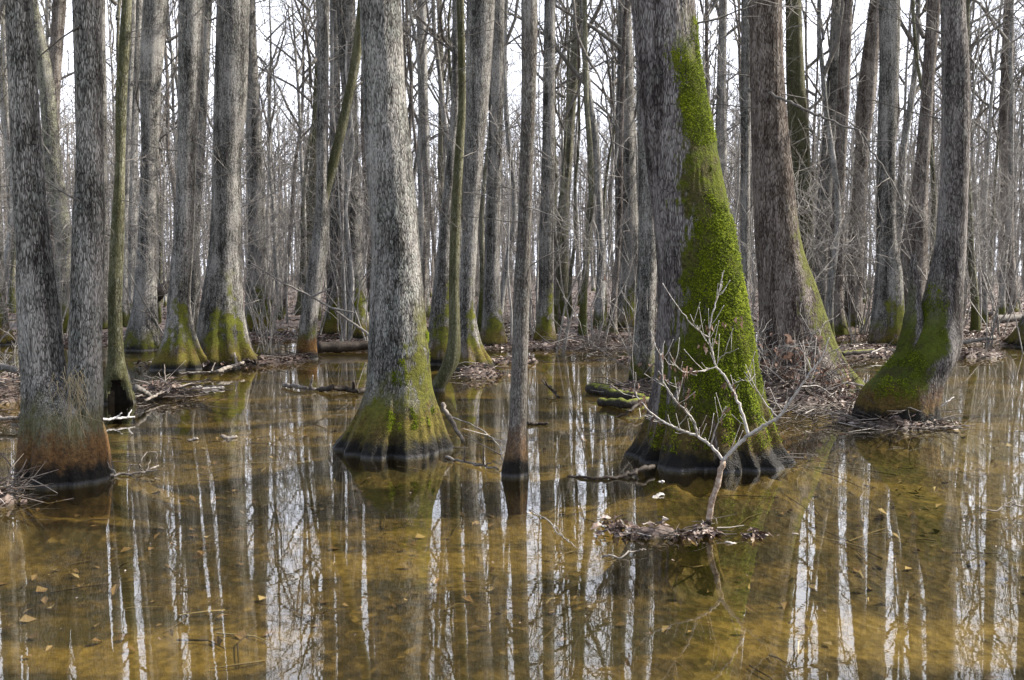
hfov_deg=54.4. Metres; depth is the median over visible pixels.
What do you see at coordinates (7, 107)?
young tree
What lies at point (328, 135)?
swamp tree
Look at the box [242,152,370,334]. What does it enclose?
bare shrub
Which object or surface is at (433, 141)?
swamp tree
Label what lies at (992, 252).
bare shrub
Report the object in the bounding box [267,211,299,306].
bare shrub
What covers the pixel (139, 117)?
young tree
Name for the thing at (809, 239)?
bare shrub
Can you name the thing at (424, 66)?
swamp tree
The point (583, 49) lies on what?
hanging branch
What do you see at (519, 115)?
swamp tree
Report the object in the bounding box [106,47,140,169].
swamp tree
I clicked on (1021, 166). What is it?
swamp tree
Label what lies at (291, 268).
bare shrub
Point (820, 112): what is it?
swamp tree
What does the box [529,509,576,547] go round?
fallen branch
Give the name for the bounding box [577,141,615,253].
young tree
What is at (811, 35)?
sky
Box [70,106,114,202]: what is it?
swamp tree
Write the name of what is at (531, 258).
bare shrub
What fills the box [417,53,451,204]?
swamp tree
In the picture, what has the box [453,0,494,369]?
swamp tree
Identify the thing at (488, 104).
young tree
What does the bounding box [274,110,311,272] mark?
young tree
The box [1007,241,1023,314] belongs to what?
young tree
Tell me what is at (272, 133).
swamp tree
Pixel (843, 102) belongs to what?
swamp tree
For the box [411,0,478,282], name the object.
swamp tree
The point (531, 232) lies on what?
bare shrub
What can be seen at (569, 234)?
bare shrub
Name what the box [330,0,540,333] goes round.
swamp tree
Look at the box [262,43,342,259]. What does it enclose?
young tree
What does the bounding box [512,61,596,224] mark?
swamp tree
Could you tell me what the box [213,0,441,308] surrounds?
swamp tree
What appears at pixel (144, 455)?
fallen branch
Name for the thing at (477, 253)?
bare shrub
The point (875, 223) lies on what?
bare shrub
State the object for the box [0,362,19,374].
fallen log
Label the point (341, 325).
bare shrub
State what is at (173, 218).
bare shrub
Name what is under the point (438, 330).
swamp tree
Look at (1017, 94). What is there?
swamp tree
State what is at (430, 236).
bare shrub
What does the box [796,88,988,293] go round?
bare shrub
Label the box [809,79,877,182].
swamp tree
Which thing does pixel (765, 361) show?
dead brush
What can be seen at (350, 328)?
young tree
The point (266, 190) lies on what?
young tree
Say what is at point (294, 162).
swamp tree
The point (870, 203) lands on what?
swamp tree
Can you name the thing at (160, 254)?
swamp tree
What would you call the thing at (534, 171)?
young tree
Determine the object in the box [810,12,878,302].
swamp tree
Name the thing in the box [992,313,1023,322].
fallen log
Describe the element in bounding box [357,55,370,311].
swamp tree
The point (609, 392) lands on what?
fallen log
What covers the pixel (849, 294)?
bare shrub
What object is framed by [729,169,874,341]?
bare shrub
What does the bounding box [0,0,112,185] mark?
swamp tree
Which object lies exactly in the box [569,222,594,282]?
bare shrub
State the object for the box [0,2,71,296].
swamp tree
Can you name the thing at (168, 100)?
swamp tree
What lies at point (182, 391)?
twig litter
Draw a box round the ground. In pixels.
[0,276,1023,679]
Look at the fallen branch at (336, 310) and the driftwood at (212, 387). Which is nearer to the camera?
the driftwood at (212, 387)
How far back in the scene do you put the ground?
6.16 m
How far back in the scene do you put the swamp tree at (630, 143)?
27.80 m
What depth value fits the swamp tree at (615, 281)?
23.65 m
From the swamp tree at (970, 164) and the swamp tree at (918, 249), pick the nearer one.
the swamp tree at (918, 249)
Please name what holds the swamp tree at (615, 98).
on the ground
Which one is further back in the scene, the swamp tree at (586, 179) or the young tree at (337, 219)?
the swamp tree at (586, 179)
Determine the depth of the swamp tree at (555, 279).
27.44 m
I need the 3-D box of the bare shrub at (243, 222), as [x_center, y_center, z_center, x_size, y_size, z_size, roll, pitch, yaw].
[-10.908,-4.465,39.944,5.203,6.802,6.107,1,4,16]
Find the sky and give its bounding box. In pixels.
[0,0,1023,275]
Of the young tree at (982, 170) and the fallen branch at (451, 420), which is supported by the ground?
the young tree at (982, 170)
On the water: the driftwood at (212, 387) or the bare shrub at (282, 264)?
the driftwood at (212, 387)
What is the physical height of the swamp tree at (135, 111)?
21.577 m
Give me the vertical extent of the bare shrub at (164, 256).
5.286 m
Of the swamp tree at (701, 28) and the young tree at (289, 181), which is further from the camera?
the young tree at (289, 181)
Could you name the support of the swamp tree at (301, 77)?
on the ground
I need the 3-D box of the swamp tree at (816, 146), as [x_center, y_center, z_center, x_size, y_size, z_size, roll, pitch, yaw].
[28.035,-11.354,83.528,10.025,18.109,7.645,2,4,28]
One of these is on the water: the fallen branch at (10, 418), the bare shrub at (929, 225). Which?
the fallen branch at (10, 418)
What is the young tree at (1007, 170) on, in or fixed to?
on the ground
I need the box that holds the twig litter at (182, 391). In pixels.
[0,301,1023,679]
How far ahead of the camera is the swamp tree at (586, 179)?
69.06 m
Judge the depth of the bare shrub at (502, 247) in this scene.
36.27 m
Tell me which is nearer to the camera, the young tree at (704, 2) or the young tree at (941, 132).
the young tree at (941, 132)
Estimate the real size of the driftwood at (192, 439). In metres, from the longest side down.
0.108 x 0.052 x 0.046 m
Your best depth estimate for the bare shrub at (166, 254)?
22.13 m
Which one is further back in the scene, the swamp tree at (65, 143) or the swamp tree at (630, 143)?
the swamp tree at (65, 143)
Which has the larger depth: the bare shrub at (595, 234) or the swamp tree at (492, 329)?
the bare shrub at (595, 234)
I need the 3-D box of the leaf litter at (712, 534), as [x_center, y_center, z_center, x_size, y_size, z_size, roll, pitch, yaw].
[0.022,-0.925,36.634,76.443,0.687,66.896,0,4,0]
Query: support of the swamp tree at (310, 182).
on the ground
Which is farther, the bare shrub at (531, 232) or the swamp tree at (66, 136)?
the swamp tree at (66, 136)
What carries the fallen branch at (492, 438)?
on the water
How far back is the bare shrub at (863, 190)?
26.44 m
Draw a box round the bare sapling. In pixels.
[611,271,847,526]
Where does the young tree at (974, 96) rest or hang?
on the ground
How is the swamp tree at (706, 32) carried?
on the ground
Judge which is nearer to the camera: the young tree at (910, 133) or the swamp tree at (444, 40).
the swamp tree at (444, 40)
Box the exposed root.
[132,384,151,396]
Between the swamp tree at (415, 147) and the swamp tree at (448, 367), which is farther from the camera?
the swamp tree at (415, 147)
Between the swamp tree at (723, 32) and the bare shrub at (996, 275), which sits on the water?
the bare shrub at (996, 275)
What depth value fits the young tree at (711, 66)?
29.82 m
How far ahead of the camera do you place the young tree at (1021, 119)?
35.45 m
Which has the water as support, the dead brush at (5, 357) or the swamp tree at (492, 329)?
the dead brush at (5, 357)
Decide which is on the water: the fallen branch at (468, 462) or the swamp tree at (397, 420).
the fallen branch at (468, 462)
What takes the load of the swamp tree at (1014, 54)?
on the ground
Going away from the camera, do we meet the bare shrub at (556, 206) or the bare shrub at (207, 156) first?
the bare shrub at (207, 156)
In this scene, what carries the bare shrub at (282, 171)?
on the ground
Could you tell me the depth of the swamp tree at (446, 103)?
37.92 m
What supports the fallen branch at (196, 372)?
on the water
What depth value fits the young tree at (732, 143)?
46.77 m
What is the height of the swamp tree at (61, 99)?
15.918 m
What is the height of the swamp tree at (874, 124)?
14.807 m
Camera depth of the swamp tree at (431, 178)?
58.81 m
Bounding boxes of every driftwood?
[187,437,198,441]
[193,386,223,389]
[220,434,237,442]
[651,492,664,499]
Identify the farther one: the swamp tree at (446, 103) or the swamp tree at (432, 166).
the swamp tree at (432, 166)
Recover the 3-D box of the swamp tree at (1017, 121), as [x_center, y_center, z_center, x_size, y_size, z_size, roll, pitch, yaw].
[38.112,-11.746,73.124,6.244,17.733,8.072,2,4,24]
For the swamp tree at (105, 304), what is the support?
on the ground
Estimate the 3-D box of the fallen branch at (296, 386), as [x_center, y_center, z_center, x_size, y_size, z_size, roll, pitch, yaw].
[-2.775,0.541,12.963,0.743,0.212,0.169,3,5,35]
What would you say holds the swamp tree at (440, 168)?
on the ground
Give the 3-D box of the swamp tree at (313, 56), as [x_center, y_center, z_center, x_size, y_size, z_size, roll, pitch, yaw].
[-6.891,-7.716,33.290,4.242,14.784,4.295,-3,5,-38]
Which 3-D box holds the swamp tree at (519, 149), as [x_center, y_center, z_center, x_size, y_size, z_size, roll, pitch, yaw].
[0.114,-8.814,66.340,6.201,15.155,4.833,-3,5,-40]
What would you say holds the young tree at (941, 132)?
on the ground
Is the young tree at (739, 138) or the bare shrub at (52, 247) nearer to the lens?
the bare shrub at (52, 247)
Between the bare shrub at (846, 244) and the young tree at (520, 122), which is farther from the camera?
the young tree at (520, 122)
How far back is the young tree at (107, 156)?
36.77 m
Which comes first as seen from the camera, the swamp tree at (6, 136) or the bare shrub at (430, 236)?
the swamp tree at (6, 136)
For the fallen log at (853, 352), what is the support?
on the ground
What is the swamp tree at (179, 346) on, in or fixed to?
on the ground
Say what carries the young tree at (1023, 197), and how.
on the ground
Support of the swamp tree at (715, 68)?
on the ground
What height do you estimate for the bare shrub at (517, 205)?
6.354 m
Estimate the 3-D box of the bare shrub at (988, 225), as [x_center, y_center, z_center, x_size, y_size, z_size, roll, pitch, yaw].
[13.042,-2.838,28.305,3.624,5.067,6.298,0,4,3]
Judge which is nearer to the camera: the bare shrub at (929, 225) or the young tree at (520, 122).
the bare shrub at (929, 225)
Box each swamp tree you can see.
[0,0,16,312]
[0,0,43,290]
[0,0,107,211]
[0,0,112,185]
[0,0,117,506]
[0,2,67,305]
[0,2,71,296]
[0,4,45,344]
[0,6,74,310]
[1,142,7,293]
[2,1,73,158]
[3,90,74,180]
[33,0,74,333]
[38,0,115,150]
[38,68,72,186]
[45,0,173,223]
[47,0,71,260]
[57,0,218,424]
[61,0,139,328]
[61,1,139,156]
[61,104,73,197]
[63,103,138,191]
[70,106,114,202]
[103,0,162,327]
[106,0,176,178]
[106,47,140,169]
[107,0,121,226]
[107,1,245,322]
[107,9,214,301]
[107,91,115,210]
[107,123,139,198]
[109,0,214,253]
[112,0,166,317]
[113,0,167,350]
[126,0,267,370]
[138,84,174,269]
[138,84,211,280]
[139,107,176,230]
[156,0,215,287]
[156,65,177,281]
[157,0,274,330]
[157,0,299,294]
[157,22,177,305]
[164,2,294,229]
[167,0,342,304]
[174,79,213,222]
[196,0,277,367]
[201,110,212,284]
[210,0,296,254]
[210,4,312,262]
[210,49,296,276]
[210,78,285,218]
[212,0,316,319]
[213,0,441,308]
[242,53,311,253]
[244,67,292,304]
[245,0,295,331]
[258,1,329,287]
[260,0,356,314]
[260,0,362,359]
[260,1,359,287]
[260,88,297,181]
[261,0,448,197]
[262,82,303,278]
[264,99,309,238]
[267,0,343,318]
[274,0,343,334]
[276,46,360,205]
[277,67,328,286]
[287,5,429,314]
[287,40,360,280]
[294,2,451,308]
[295,0,368,338]
[328,0,455,473]
[329,51,449,152]
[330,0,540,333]
[341,183,343,233]
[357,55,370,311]
[357,96,436,295]
[362,0,515,133]
[401,0,451,264]
[401,0,451,325]
[402,0,441,283]
[402,0,461,277]
[404,0,519,249]
[404,2,517,218]
[404,3,466,197]
[406,91,450,184]
[407,0,449,318]
[408,42,448,296]
[409,0,514,364]
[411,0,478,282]
[411,0,537,252]
[412,0,466,257]
[414,108,437,199]
[416,1,597,283]
[417,0,538,389]
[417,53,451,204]
[425,28,517,286]
[427,0,616,295]
[427,3,560,267]
[428,49,451,151]
[434,7,563,295]
[448,0,631,330]
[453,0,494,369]
[458,0,611,514]
[480,0,550,345]
[488,0,556,314]
[488,92,537,290]
[500,155,518,272]
[501,0,596,341]
[503,102,541,263]
[504,0,632,333]
[504,54,604,272]
[507,0,633,317]
[508,0,614,240]
[508,0,631,319]
[510,20,611,289]
[512,0,604,188]
[512,0,634,326]
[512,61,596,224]
[513,83,560,290]
[531,0,630,336]
[532,1,601,316]
[533,0,616,312]
[534,101,602,178]
[536,20,603,278]
[537,0,615,305]
[555,0,635,112]
[555,0,637,334]
[555,2,637,213]
[556,81,608,275]
[560,0,736,248]
[576,0,635,287]
[580,78,610,290]
[587,3,637,234]
[589,39,635,89]
[593,3,635,104]
[595,0,637,327]
[603,0,718,78]
[604,27,657,311]
[606,0,656,381]
[608,2,734,113]
[621,0,829,490]
[696,1,817,175]
[698,0,807,104]
[698,0,813,305]
[698,0,827,320]
[699,0,717,104]
[700,0,864,203]
[707,0,871,395]
[710,31,750,178]
[711,0,863,207]
[712,0,925,300]
[712,95,750,198]
[726,0,740,199]
[726,59,751,215]
[751,0,821,270]
[783,0,970,261]
[790,0,873,336]
[790,0,924,346]
[799,0,855,307]
[801,0,878,335]
[802,1,860,207]
[803,37,856,213]
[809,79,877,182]
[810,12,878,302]
[810,109,896,190]
[811,0,969,423]
[819,0,1023,322]
[828,0,1018,129]
[843,81,900,279]
[844,0,921,327]
[845,72,931,293]
[846,89,877,293]
[847,62,918,160]
[848,12,930,277]
[853,7,940,218]
[853,12,911,280]
[861,0,1023,332]
[863,0,1023,269]
[877,12,1023,224]
[896,91,917,190]
[896,103,981,205]
[897,0,1014,307]
[898,52,939,160]
[898,72,975,196]
[900,0,1023,230]
[900,0,1023,315]
[901,2,1007,308]
[902,2,1023,307]
[905,4,1021,118]
[906,0,1002,238]
[908,5,1023,308]
[909,41,975,276]
[910,0,1023,332]
[912,99,1023,188]
[921,0,1023,305]
[924,0,1023,306]
[937,21,1023,258]
[966,2,1019,294]
[968,0,1023,346]
[971,0,1021,311]
[971,8,1023,232]
[972,12,1023,226]
[973,0,1023,314]
[975,5,1023,279]
[977,102,998,262]
[987,15,1023,83]
[989,10,1023,264]
[992,66,1023,183]
[1003,0,1023,92]
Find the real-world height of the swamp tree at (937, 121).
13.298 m
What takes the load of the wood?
on the ground
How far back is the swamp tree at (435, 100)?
76.50 m
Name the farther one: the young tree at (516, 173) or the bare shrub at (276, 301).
the young tree at (516, 173)
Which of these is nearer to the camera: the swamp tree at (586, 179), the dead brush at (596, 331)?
the dead brush at (596, 331)
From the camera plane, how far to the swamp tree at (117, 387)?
11.43 m
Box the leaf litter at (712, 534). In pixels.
[0,292,1023,679]
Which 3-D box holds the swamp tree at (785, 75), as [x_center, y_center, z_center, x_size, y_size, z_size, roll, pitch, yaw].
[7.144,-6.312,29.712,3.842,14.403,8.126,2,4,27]
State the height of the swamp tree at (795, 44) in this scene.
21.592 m
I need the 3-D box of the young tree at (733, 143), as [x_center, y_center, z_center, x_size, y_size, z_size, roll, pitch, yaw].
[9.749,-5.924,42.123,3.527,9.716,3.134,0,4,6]
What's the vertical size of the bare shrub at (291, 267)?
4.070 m
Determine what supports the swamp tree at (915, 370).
on the ground
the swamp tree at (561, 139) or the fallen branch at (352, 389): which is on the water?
the fallen branch at (352, 389)
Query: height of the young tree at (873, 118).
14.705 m
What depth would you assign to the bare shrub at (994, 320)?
20.77 m
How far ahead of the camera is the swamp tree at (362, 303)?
23.05 m
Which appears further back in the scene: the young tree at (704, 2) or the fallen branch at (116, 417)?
the young tree at (704, 2)
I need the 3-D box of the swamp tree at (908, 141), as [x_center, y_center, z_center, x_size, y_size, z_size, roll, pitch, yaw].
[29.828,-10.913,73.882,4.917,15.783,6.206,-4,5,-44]
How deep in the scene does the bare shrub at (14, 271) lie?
24.46 m
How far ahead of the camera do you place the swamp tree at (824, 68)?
23.47 m
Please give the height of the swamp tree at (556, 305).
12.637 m
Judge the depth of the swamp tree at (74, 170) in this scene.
77.03 m
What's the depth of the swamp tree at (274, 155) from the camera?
65.95 m
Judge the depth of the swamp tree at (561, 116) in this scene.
65.17 m
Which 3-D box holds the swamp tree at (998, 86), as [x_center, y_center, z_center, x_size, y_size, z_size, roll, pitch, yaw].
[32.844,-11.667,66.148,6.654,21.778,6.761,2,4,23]
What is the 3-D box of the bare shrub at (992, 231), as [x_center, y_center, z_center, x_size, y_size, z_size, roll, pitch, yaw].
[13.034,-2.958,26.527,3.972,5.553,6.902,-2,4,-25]
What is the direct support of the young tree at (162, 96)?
on the ground
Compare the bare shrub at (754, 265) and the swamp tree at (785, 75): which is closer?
the bare shrub at (754, 265)
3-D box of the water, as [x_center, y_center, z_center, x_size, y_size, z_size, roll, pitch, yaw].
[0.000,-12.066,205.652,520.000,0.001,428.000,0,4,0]
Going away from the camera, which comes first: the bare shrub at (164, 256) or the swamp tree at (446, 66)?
the bare shrub at (164, 256)
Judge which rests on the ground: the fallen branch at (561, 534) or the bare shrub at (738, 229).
the bare shrub at (738, 229)
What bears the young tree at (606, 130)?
on the ground
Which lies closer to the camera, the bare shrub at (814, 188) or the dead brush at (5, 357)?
the dead brush at (5, 357)
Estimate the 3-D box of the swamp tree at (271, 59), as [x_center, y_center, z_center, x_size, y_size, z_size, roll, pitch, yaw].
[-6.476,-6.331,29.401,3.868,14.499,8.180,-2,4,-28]
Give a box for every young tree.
[0,2,73,211]
[0,10,71,152]
[45,2,115,227]
[61,33,114,208]
[65,13,170,218]
[67,95,112,239]
[107,1,211,192]
[138,57,211,226]
[142,0,329,206]
[158,33,213,307]
[168,11,313,199]
[171,50,285,243]
[171,51,263,255]
[205,55,300,253]
[241,113,328,279]
[241,115,298,252]
[255,0,421,339]
[256,0,316,323]
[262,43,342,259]
[264,0,466,340]
[266,91,311,251]
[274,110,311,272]
[275,51,313,211]
[291,87,363,237]
[329,0,451,186]
[357,76,365,241]
[360,0,435,274]
[406,4,575,217]
[429,25,507,193]
[433,1,567,344]
[436,77,542,319]
[483,22,583,326]
[484,0,591,319]
[500,89,538,301]
[501,23,519,215]
[501,87,542,251]
[501,137,532,297]
[503,8,560,216]
[504,71,563,274]
[504,111,559,252]
[573,15,616,241]
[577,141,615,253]
[583,2,616,224]
[591,3,696,176]
[603,0,637,290]
[604,1,739,215]
[634,15,729,163]
[636,0,808,226]
[699,0,751,172]
[704,0,788,205]
[710,87,753,207]
[711,0,869,232]
[711,76,739,242]
[717,56,789,323]
[726,71,751,250]
[726,84,740,225]
[785,31,827,228]
[808,41,907,238]
[811,119,876,232]
[816,5,908,209]
[846,43,973,214]
[848,24,897,247]
[848,72,855,201]
[868,52,937,224]
[899,0,1018,236]
[899,34,1023,322]
[899,46,1023,310]
[969,0,1023,188]
[970,123,1000,233]
[975,105,1018,290]
[976,0,1023,261]
[976,21,1023,199]
[978,45,1023,291]
[988,105,1022,193]
[990,0,1023,301]
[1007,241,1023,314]
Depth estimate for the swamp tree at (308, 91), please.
57.97 m
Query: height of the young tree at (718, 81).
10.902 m
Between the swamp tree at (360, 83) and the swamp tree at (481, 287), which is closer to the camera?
the swamp tree at (481, 287)
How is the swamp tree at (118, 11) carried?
on the ground
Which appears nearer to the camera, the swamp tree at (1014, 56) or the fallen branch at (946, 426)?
the fallen branch at (946, 426)
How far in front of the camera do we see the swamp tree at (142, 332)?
19.60 m
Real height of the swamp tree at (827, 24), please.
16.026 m
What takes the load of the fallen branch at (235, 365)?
on the water
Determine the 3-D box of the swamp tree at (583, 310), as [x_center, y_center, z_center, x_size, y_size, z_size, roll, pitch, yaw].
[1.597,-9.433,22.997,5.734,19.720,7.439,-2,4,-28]
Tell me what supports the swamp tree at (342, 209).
on the ground
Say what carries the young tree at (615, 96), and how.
on the ground
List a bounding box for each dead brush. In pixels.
[0,327,18,373]
[246,276,325,350]
[529,258,755,381]
[576,320,607,348]
[751,309,823,398]
[757,295,851,387]
[804,349,873,396]
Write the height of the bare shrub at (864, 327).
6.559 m
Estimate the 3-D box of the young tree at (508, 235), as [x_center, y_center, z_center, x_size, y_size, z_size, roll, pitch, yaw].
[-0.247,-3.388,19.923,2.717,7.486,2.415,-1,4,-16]
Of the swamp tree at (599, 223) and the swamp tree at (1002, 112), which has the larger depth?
the swamp tree at (1002, 112)
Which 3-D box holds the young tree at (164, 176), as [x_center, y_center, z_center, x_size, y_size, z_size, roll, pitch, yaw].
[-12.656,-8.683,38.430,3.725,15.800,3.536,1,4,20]
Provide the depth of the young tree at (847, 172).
39.08 m
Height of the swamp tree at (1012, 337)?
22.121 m
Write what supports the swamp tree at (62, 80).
on the ground
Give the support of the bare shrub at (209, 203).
on the ground
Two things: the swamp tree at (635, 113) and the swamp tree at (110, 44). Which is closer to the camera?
the swamp tree at (635, 113)
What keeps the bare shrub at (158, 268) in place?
on the ground
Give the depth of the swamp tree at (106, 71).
58.15 m
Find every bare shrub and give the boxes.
[0,88,335,333]
[0,94,198,302]
[0,98,174,339]
[0,143,137,341]
[2,204,60,327]
[47,85,262,313]
[65,163,166,266]
[103,105,328,304]
[104,12,362,288]
[106,104,313,321]
[107,161,243,277]
[108,207,170,313]
[132,64,337,334]
[133,89,339,347]
[138,149,241,274]
[155,140,311,352]
[156,136,211,276]
[156,181,247,279]
[159,144,298,293]
[161,176,366,333]
[166,153,304,333]
[201,193,246,278]
[241,173,438,323]
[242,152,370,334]
[242,231,300,303]
[245,122,462,341]
[253,86,439,350]
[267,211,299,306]
[270,233,297,299]
[296,139,530,300]
[362,187,478,290]
[367,140,605,296]
[405,43,605,337]
[416,120,535,284]
[429,176,510,308]
[429,196,484,292]
[430,192,537,303]
[434,191,537,277]
[436,25,707,352]
[475,139,556,310]
[476,189,538,320]
[477,199,592,305]
[477,252,569,308]
[500,128,586,292]
[500,201,539,299]
[517,190,614,282]
[531,145,607,276]
[538,108,750,349]
[558,144,614,291]
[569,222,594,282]
[603,173,657,317]
[704,55,864,279]
[721,142,873,290]
[723,115,925,345]
[725,183,875,299]
[726,160,757,310]
[726,162,753,258]
[729,147,908,267]
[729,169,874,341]
[731,99,975,272]
[733,83,875,290]
[745,96,915,333]
[754,180,869,299]
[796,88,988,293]
[807,62,1023,333]
[809,155,1023,298]
[813,132,910,299]
[815,112,973,264]
[843,119,982,276]
[843,120,1023,322]
[843,223,875,286]
[847,164,1010,301]
[865,176,979,286]
[869,151,1023,335]
[896,132,1023,326]
[896,140,1023,352]
[896,146,1023,286]
[896,156,1023,285]
[909,154,1023,345]
[965,212,1023,302]
[974,203,1023,309]
[991,190,1022,285]
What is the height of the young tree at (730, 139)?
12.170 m
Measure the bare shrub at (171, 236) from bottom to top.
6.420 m
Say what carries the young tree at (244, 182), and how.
on the ground
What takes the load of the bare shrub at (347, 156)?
on the ground
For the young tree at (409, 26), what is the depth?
23.77 m
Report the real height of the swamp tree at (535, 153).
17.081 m
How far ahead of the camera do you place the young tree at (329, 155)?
45.38 m
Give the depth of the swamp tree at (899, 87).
63.24 m
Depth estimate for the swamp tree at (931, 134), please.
72.51 m
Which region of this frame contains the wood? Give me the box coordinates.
[0,50,1023,288]
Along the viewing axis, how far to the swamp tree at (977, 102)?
56.68 m
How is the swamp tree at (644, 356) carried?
on the ground
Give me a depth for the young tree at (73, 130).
48.78 m
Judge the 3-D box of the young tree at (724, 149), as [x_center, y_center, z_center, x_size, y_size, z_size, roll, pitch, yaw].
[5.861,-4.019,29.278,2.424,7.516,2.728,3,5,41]
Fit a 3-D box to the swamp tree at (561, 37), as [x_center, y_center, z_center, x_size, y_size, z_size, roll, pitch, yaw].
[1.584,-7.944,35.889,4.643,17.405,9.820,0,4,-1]
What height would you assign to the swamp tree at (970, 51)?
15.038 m
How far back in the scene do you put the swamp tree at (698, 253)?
7.74 m
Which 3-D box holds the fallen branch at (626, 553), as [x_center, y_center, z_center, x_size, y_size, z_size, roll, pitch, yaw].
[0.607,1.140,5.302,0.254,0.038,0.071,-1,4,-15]
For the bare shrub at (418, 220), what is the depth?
26.70 m
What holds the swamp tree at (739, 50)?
on the ground
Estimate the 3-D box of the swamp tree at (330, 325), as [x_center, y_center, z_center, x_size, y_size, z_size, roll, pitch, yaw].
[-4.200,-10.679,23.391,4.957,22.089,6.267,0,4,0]
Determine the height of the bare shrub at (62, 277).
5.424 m
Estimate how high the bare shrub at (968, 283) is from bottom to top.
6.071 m
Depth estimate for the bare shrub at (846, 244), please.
29.24 m
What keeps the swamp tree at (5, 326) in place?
on the ground
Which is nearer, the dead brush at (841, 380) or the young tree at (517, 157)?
the dead brush at (841, 380)
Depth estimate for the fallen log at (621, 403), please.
11.13 m
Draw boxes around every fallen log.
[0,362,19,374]
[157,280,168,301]
[317,340,367,352]
[585,383,649,399]
[597,397,649,408]
[842,349,874,356]
[963,336,995,343]
[966,310,993,315]
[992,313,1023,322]
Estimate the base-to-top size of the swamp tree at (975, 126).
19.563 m
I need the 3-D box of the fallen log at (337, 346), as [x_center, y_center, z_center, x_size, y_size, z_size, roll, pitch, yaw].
[-3.224,0.127,19.242,1.078,0.244,0.239,-2,4,-23]
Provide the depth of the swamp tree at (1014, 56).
34.52 m
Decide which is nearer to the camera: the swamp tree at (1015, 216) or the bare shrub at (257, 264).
the bare shrub at (257, 264)
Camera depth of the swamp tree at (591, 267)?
77.01 m
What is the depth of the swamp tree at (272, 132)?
59.45 m
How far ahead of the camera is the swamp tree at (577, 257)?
44.02 m
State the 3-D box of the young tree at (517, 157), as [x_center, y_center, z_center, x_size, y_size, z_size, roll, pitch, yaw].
[0.385,-4.449,27.611,3.136,8.639,2.787,-4,5,-44]
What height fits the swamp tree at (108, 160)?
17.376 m
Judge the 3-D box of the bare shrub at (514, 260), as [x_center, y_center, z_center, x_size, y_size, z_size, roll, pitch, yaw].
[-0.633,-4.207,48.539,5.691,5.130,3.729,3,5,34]
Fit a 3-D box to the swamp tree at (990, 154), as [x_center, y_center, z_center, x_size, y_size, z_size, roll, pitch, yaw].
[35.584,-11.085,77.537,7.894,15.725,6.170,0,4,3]
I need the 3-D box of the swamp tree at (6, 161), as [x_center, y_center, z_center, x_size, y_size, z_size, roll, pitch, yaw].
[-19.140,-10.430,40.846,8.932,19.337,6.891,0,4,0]
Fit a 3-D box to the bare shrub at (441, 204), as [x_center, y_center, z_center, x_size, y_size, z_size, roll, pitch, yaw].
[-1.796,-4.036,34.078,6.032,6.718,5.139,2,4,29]
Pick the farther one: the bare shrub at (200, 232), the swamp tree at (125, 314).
the bare shrub at (200, 232)
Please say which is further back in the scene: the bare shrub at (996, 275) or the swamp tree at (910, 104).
the bare shrub at (996, 275)
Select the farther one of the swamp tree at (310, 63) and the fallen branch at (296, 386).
the swamp tree at (310, 63)
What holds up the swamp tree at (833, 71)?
on the ground
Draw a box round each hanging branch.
[572,0,636,169]
[748,88,911,253]
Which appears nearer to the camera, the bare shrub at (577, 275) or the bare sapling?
the bare sapling
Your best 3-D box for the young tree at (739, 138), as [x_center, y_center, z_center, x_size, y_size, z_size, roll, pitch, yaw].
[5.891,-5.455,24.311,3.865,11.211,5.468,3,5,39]
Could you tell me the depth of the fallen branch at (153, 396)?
11.97 m
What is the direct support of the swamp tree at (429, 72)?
on the ground
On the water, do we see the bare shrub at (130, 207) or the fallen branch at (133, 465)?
the fallen branch at (133, 465)
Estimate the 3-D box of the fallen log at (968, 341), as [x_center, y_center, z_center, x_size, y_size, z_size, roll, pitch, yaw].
[9.688,0.006,20.666,1.560,0.124,0.113,-3,5,-39]
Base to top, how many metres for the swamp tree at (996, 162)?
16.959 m
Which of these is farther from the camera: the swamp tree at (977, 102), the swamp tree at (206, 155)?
the swamp tree at (206, 155)
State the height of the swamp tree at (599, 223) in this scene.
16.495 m
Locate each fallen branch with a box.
[0,412,19,420]
[103,410,134,420]
[110,460,158,476]
[128,463,143,472]
[138,451,157,468]
[144,364,167,401]
[179,363,223,374]
[216,352,243,372]
[250,263,367,335]
[281,375,317,390]
[318,380,364,393]
[441,402,464,442]
[444,445,498,469]
[452,417,503,459]
[527,421,548,425]
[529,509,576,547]
[541,380,559,397]
[567,464,655,479]
[602,548,645,558]
[616,399,642,417]
[870,340,894,353]
[919,416,972,429]
[981,493,1023,513]
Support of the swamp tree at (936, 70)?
on the ground
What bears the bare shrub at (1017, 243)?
on the ground
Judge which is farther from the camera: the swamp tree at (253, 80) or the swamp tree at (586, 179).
the swamp tree at (586, 179)
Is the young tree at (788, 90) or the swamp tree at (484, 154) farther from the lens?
the swamp tree at (484, 154)
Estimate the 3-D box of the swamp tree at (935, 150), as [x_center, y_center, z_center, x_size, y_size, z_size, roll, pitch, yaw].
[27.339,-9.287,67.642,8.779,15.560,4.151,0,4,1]
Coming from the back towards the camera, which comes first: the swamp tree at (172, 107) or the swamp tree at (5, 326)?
the swamp tree at (172, 107)
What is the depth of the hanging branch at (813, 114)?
11.47 m
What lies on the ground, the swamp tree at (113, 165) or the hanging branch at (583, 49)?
the swamp tree at (113, 165)
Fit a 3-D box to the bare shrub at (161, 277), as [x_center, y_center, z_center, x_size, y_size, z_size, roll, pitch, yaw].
[-8.285,-2.947,22.932,5.383,5.995,4.586,1,4,17]
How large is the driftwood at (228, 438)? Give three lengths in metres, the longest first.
0.155 x 0.079 x 0.075 m
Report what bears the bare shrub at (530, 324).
on the ground

